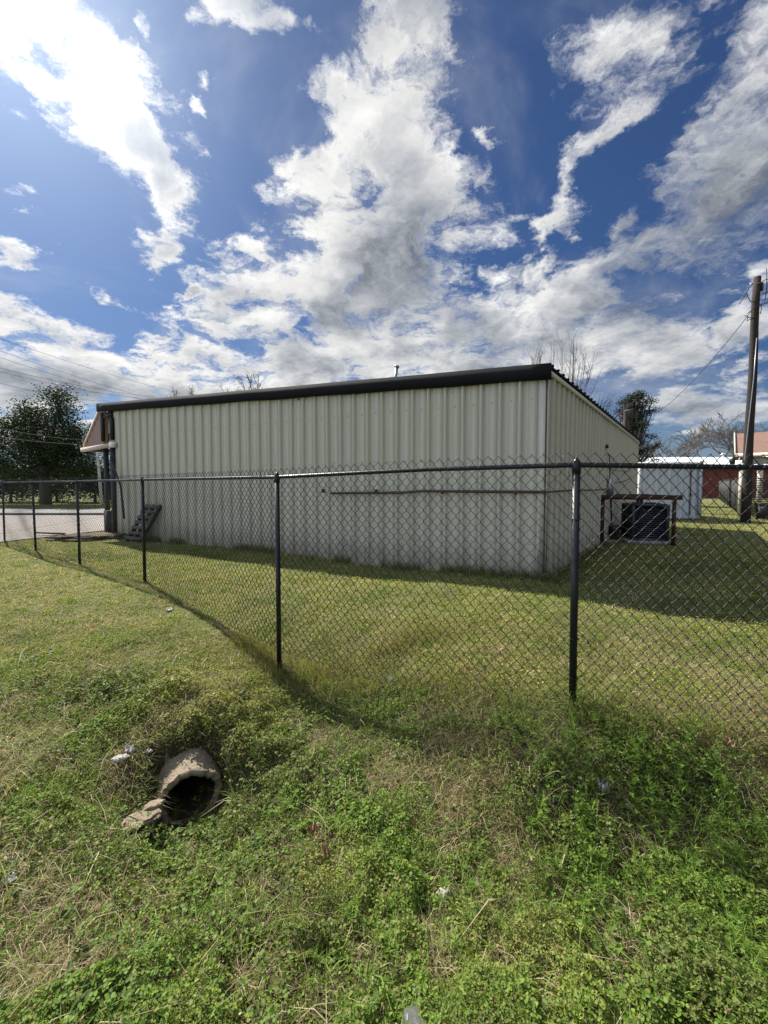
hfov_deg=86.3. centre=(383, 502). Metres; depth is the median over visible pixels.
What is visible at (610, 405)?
bare tree
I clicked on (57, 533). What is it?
loose board
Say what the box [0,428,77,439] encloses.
overhead wire
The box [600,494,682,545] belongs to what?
timber guard
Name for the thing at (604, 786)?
paper scrap
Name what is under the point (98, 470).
pale post
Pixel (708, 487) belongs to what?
building
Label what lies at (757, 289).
utility pole
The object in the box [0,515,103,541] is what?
gravel lot
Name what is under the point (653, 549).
clover
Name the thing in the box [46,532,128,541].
dirt mound
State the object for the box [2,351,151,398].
overhead wire
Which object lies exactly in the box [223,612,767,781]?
tall weeds
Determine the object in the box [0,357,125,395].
overhead wire
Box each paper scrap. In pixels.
[3,872,16,885]
[125,743,133,752]
[597,777,610,792]
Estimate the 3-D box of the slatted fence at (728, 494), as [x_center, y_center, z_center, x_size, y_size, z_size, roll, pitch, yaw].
[24.862,-0.750,29.747,0.060,1.800,25.886,2,3,37]
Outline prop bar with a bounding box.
[109,456,124,518]
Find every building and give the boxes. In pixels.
[80,363,639,577]
[640,453,767,497]
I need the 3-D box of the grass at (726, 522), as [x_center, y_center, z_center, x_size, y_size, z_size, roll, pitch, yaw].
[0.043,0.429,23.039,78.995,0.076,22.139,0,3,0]
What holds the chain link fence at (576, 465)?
on the ground at (194, 744)
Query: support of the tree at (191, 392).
on the ground at (194, 744)
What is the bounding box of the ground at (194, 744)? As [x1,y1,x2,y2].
[0,488,767,1023]
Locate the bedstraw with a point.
(746, 819)
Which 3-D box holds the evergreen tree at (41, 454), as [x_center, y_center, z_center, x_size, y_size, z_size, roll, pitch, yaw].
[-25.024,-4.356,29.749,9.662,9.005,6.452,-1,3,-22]
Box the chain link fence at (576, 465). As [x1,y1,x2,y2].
[0,452,767,738]
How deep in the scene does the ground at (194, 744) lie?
2.71 m
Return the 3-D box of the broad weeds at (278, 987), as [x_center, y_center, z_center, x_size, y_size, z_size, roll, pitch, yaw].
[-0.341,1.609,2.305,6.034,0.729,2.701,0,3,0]
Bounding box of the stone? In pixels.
[436,887,450,900]
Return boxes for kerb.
[0,513,103,514]
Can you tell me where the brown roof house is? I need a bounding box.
[730,432,767,516]
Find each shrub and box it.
[0,464,39,502]
[19,464,90,501]
[54,457,110,501]
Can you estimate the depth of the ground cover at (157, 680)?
2.56 m
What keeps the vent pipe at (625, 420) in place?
attached to the metal building at (537, 411)
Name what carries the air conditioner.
on the ground at (194, 744)
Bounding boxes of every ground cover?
[0,627,767,898]
[0,753,767,1023]
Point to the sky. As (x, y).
(208, 193)
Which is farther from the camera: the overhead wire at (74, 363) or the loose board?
the overhead wire at (74, 363)
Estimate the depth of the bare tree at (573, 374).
21.43 m
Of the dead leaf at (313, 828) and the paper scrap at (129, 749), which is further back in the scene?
the paper scrap at (129, 749)
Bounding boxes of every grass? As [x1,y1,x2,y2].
[0,501,767,534]
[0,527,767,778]
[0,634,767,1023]
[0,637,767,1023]
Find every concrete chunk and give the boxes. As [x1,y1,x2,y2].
[111,754,129,762]
[120,808,162,829]
[143,799,164,811]
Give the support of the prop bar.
attached to the metal building at (537, 411)
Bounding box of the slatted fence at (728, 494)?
[718,478,738,510]
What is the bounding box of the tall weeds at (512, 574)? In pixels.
[102,531,625,586]
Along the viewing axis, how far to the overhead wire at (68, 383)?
35.53 m
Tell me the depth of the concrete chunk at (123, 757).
2.50 m
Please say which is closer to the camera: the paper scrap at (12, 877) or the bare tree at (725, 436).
the paper scrap at (12, 877)
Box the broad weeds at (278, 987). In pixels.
[0,645,767,1023]
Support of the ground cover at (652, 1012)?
on the ground at (194, 744)
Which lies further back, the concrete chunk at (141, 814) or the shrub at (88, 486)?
the shrub at (88, 486)
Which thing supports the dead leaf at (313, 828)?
on the ground at (194, 744)
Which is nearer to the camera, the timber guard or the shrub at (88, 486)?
the timber guard
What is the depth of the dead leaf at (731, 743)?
2.32 m
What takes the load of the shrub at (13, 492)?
on the ground at (194, 744)
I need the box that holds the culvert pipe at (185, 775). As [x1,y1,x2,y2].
[156,741,221,825]
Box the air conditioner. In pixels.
[616,502,675,544]
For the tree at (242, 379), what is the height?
9.212 m
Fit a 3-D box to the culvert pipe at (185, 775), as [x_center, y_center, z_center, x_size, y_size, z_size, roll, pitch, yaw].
[-1.555,1.812,3.128,0.391,0.442,1.343,-2,3,-31]
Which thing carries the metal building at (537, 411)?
on the ground at (194, 744)
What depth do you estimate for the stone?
1.82 m
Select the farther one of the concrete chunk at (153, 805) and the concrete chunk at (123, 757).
the concrete chunk at (123, 757)
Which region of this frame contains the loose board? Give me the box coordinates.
[36,531,65,534]
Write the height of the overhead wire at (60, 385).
3.884 m
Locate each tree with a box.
[0,383,109,504]
[187,381,257,394]
[233,370,267,390]
[516,329,601,397]
[598,392,635,419]
[610,390,668,461]
[642,416,741,456]
[681,410,755,456]
[706,418,767,455]
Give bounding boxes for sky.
[0,0,767,467]
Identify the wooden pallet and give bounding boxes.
[125,504,161,541]
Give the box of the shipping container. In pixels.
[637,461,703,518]
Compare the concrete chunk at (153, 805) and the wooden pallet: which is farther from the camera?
the wooden pallet
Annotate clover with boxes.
[0,659,767,1023]
[26,546,767,743]
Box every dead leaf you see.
[307,819,318,835]
[317,843,329,858]
[721,736,737,748]
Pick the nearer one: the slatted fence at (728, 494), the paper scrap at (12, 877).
the paper scrap at (12, 877)
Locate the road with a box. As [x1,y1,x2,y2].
[0,509,110,512]
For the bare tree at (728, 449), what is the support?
on the ground at (194, 744)
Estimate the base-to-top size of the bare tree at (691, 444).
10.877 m
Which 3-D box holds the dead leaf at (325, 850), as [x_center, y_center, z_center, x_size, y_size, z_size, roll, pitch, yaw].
[-0.298,1.741,2.038,0.053,0.052,0.051,-17,10,-36]
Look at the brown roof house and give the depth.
18.97 m
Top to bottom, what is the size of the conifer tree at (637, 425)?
8.414 m
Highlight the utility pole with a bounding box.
[739,269,767,522]
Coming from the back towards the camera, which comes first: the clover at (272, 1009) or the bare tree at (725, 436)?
the bare tree at (725, 436)
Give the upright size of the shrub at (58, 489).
4.494 m
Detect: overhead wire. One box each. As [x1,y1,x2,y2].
[0,338,175,391]
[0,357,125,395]
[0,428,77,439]
[1,368,144,395]
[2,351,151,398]
[2,372,133,397]
[3,437,82,444]
[653,312,750,415]
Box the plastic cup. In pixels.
[403,1004,427,1023]
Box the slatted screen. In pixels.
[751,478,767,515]
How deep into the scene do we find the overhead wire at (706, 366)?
19.43 m
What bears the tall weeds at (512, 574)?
on the ground at (194, 744)
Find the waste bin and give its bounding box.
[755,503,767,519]
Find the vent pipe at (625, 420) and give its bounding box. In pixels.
[623,409,630,427]
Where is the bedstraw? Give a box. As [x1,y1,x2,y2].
[0,669,767,1023]
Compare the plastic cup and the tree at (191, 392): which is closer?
the plastic cup
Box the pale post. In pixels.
[96,452,103,503]

